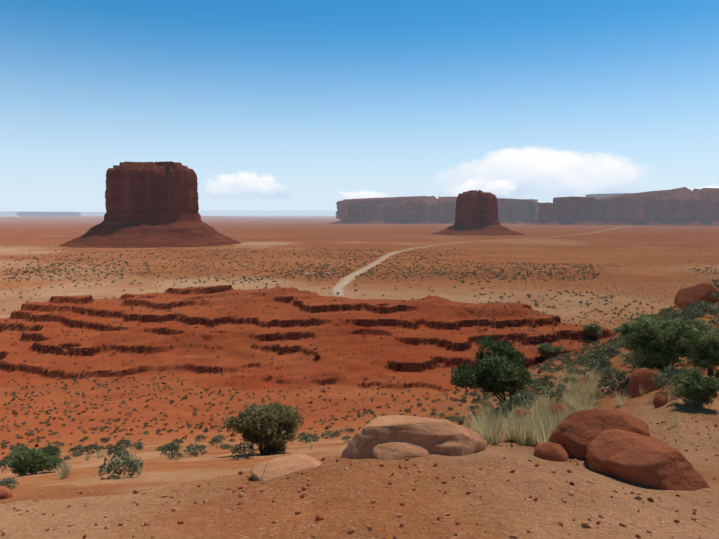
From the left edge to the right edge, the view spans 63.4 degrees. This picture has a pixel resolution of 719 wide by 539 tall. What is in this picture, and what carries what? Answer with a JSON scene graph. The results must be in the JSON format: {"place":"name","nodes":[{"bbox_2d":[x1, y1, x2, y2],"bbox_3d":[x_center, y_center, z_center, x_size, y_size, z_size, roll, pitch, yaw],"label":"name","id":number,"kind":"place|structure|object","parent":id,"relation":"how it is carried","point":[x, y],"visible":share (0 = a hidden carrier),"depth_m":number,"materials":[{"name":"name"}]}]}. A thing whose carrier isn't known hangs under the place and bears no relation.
{"place":"outdoors","nodes":[
{"label":"outdoors","id":0,"kind":"place"},
{"bbox_2d":[205,172,291,196],"bbox_3d":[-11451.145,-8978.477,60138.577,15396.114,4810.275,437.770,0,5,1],"label":"cloud","id":1,"kind":"structure","parent":0,"point":[243,184],"depth_m":60142.48,"materials":[{"name":"white"}]},
{"bbox_2d":[0,216,718,538],"bbox_3d":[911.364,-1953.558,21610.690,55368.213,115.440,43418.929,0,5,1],"label":"terrain","id":2,"kind":"structure","parent":0,"point":[547,510],"depth_m":235.43,"materials":[{"name":"orange soil"}]},
{"bbox_2d":[0,486,12,499],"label":"edge boulder","id":3,"kind":"object","parent":2,"relation":"on","point":[5,492],"visible":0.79,"depth_m":11.44,"materials":[{"name":"red stone"}]},
{"bbox_2d":[7,443,62,476],"bbox_3d":[-12.123,7.074,21.753,1.947,1.204,1.892,-3,6,-32],"label":"green bush","id":4,"kind":"object","parent":2,"relation":"on","point":[24,460],"visible":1,"depth_m":21.31,"materials":[{"name":"green plant"}]},
{"bbox_2d":[17,212,80,216],"bbox_3d":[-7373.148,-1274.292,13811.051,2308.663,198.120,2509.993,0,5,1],"label":"mesa","id":5,"kind":"structure","parent":2,"relation":"on","point":[35,214],"depth_m":12934.14,"materials":[{"name":"grey stone"}]},
{"bbox_2d":[0,211,105,216],"bbox_3d":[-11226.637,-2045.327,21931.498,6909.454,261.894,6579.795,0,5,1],"label":"mesa","id":6,"kind":"structure","parent":2,"relation":"on","point":[8,214],"depth_m":20056.70,"materials":[{"name":"grey stone"}]},
{"bbox_2d":[59,161,240,247],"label":"butte","id":7,"kind":"object","parent":2,"relation":"on","point":[152,204],"visible":1,"depth_m":1400.91,"materials":[{"name":"brown stone"}]},
{"bbox_2d":[219,401,304,454],"bbox_3d":[-4.196,6.985,25.857,3.573,2.552,3.726,0,5,1],"label":"olive bush","id":8,"kind":"object","parent":2,"relation":"on","point":[270,427],"visible":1,"depth_m":25.08,"materials":[{"name":"green plant"}]},
{"bbox_2d":[198,210,336,215],"bbox_3d":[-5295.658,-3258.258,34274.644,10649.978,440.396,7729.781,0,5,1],"label":"mesa","id":9,"kind":"structure","parent":2,"relation":"on","point":[267,213],"depth_m":31679.47,"materials":[{"name":"stone"}]},
{"bbox_2d":[250,454,320,480],"bbox_3d":[-0.798,2.354,6.862,0.945,0.152,0.701,-2,6,-21],"label":"flat boulder","id":10,"kind":"object","parent":2,"relation":"on","point":[274,468],"visible":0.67,"depth_m":6.82,"materials":[{"name":"beige stone"}]},
{"bbox_2d":[2,314,658,449],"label":"grass","id":11,"kind":"structure","parent":2,"relation":"on","point":[244,408],"depth_m":156.25,"materials":[{"name":"green plant"}]},
{"bbox_2d":[2,286,707,453],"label":"slope rocks","id":12,"kind":"structure","parent":2,"relation":"on","point":[270,376],"depth_m":257.29,"materials":[{"name":"brown stone"}]},
{"bbox_2d":[0,284,718,488],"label":"shrubs","id":13,"kind":"object","parent":2,"relation":"on","point":[126,460],"visible":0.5,"depth_m":27.20,"materials":[{"name":"green plant"}]},
{"bbox_2d":[0,279,718,454],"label":"shrubs","id":14,"kind":"object","parent":2,"relation":"on","point":[464,397],"visible":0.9,"depth_m":163.25,"materials":[{"name":"green plant"}]},
{"bbox_2d":[0,413,718,538],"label":"pebbles","id":15,"kind":"object","parent":2,"relation":"on","point":[560,523],"depth_m":5.49,"materials":[{"name":"brown stone"}]},
{"bbox_2d":[0,303,718,487],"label":"grass tufts","id":16,"kind":"object","parent":2,"relation":"on","point":[523,431],"visible":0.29,"depth_m":14.27,"materials":[{"name":"plant"}]},
{"bbox_2d":[2,232,718,340],"bbox_3d":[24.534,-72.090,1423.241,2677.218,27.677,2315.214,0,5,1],"label":"shrubs","id":17,"kind":"object","parent":2,"relation":"on","point":[390,263],"visible":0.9,"depth_m":726.29,"materials":[{"name":"green plant"}]},
{"bbox_2d":[372,442,429,459],"bbox_3d":[0.509,2.160,6.965,0.741,0.238,0.563,0,5,1],"label":"boulder","id":18,"kind":"object","parent":2,"relation":"on","point":[393,450],"visible":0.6,"depth_m":6.81,"materials":[{"name":"beige stone"}]},
{"bbox_2d":[342,415,486,458],"bbox_3d":[0.689,2.090,7.274,1.832,0.554,1.043,0,5,1],"label":"slab boulder","id":19,"kind":"object","parent":2,"relation":"on","point":[440,436],"visible":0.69,"depth_m":6.97,"materials":[{"name":"beige stone"}]},
{"bbox_2d":[329,196,538,223],"bbox_3d":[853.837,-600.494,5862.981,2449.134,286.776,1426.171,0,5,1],"label":"mesa","id":20,"kind":"structure","parent":2,"relation":"on","point":[415,210],"depth_m":5409.00,"materials":[{"name":"brown stone"}]},
{"bbox_2d":[432,190,524,235],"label":"butte","id":21,"kind":"object","parent":2,"relation":"on","point":[476,212],"visible":1,"depth_m":2273.35,"materials":[{"name":"brown stone"}]},
{"bbox_2d":[449,335,532,403],"bbox_3d":[9.340,7.374,41.142,6.078,4.825,6.333,0,5,1],"label":"bush","id":22,"kind":"object","parent":2,"relation":"on","point":[499,370],"visible":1,"depth_m":39.90,"materials":[{"name":"green plant"}]},
{"bbox_2d":[525,202,560,224],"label":"mesa","id":23,"kind":"structure","parent":2,"relation":"on","point":[546,213],"depth_m":4861.90,"materials":[{"name":"brown stone"}]},
{"bbox_2d":[536,342,562,358],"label":"green bush","id":24,"kind":"object","parent":2,"relation":"on","point":[546,349],"visible":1,"depth_m":234.25,"materials":[{"name":"green plant"}]},
{"bbox_2d":[534,442,568,461],"bbox_3d":[2.273,2.163,6.908,0.399,0.216,0.325,1,5,10],"label":"red boulder","id":25,"kind":"object","parent":2,"relation":"on","point":[549,451],"visible":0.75,"depth_m":6.82,"materials":[{"name":"stone"}]},
{"bbox_2d":[553,196,597,224],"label":"mesa","id":26,"kind":"structure","parent":2,"relation":"on","point":[574,210],"depth_m":4824.20,"materials":[{"name":"stone"}]},
{"bbox_2d":[582,323,602,336],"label":"green bush","id":27,"kind":"object","parent":2,"relation":"on","point":[591,329],"visible":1,"depth_m":255.37,"materials":[{"name":"green plant"}]},
{"bbox_2d":[466,283,718,420],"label":"hillside shrubs","id":28,"kind":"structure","parent":2,"relation":"on","point":[663,378],"depth_m":24.20,"materials":[{"name":"green plant"}]},
{"bbox_2d":[472,298,718,416],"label":"hillside rocks","id":29,"kind":"structure","parent":2,"relation":"on","point":[640,379],"depth_m":14.35,"materials":[{"name":"red stone"}]},
{"bbox_2d":[548,408,651,460],"bbox_3d":[2.991,2.081,7.193,1.184,0.738,1.043,0,5,1],"label":"red boulder","id":30,"kind":"object","parent":2,"relation":"on","point":[574,435],"visible":0.44,"depth_m":7.02,"materials":[{"name":"stone"}]},
{"bbox_2d":[612,321,635,337],"bbox_3d":[12.382,2.939,26.993,1.340,1.177,1.514,2,6,24],"label":"green bush","id":31,"kind":"object","parent":2,"relation":"on","point":[623,328],"visible":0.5,"depth_m":26.84,"materials":[{"name":"green plant"}]},
{"bbox_2d":[585,429,709,490],"bbox_3d":[3.108,2.095,6.387,1.258,0.472,0.915,5,7,43],"label":"red boulder","id":32,"kind":"object","parent":2,"relation":"on","point":[639,459],"visible":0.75,"depth_m":6.10,"materials":[{"name":"stone"}]},
{"bbox_2d":[595,187,718,225],"bbox_3d":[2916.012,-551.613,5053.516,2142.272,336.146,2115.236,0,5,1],"label":"mesa","id":33,"kind":"structure","parent":2,"relation":"on","point":[683,206],"depth_m":4689.13,"materials":[{"name":"brown stone"}]},
{"bbox_2d":[617,310,714,373],"bbox_3d":[8.152,1.990,15.567,2.186,1.727,2.112,4,7,38],"label":"green bush","id":34,"kind":"object","parent":2,"relation":"on","point":[654,344],"visible":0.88,"depth_m":15.18,"materials":[{"name":"green plant"}]},
{"bbox_2d":[669,366,718,406],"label":"green bush","id":35,"kind":"object","parent":2,"relation":"on","point":[696,387],"visible":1,"depth_m":11.98,"materials":[{"name":"green plant"}]},
{"bbox_2d":[674,283,718,309],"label":"hill boulder","id":36,"kind":"object","parent":2,"relation":"on","point":[700,292],"visible":0.65,"depth_m":36.44,"materials":[{"name":"red stone"}]},
{"bbox_2d":[678,329,718,377],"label":"green bush","id":37,"kind":"object","parent":2,"relation":"on","point":[706,354],"visible":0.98,"depth_m":14.04,"materials":[{"name":"green plant"}]},
{"bbox_2d":[0,0,718,214],"label":"sky","id":38,"kind":"structure","parent":0,"point":[324,99],"materials":[{"name":"blue"}]},
{"bbox_2d":[336,191,389,202],"bbox_3d":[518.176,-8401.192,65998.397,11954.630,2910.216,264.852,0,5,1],"label":"cloud","id":39,"kind":"structure","parent":0,"point":[360,195],"depth_m":66000.50,"materials":[{"name":"white"}]},
{"bbox_2d":[329,225,630,295],"bbox_3d":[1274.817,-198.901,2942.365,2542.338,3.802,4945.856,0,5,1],"label":"dirt road","id":40,"kind":"structure","parent":0,"point":[341,284],"depth_m":712.34,"materials":[{"name":"beige soil"}]},
{"bbox_2d":[447,179,515,198],"bbox_3d":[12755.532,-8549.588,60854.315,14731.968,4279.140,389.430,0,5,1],"label":"cloud","id":41,"kind":"structure","parent":0,"point":[501,188],"depth_m":60845.71,"materials":[{"name":"white"}]},
{"bbox_2d":[437,147,642,197],"bbox_3d":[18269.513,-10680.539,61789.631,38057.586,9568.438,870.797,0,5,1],"label":"cloud","id":42,"kind":"structure","parent":0,"point":[527,172],"depth_m":61767.31,"materials":[{"name":"white"}]},
{"bbox_2d":[473,283,714,426],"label":"hillside grass","id":43,"kind":"structure","parent":0,"point":[671,392],"depth_m":23.26,"materials":[{"name":"green plant"}]},
{"bbox_2d":[585,193,631,198],"bbox_3d":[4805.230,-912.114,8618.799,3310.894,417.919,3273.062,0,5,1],"label":"mesa","id":44,"kind":"structure","parent":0,"point":[598,196],"depth_m":8436.68,"materials":[{"name":"grey stone"}]},
{"bbox_2d":[690,185,717,190],"bbox_3d":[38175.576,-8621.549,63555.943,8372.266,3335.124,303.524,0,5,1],"label":"cloud","id":45,"kind":"structure","parent":0,"point":[714,186],"depth_m":63557.24,"materials":[{"name":"white"}]}
]}

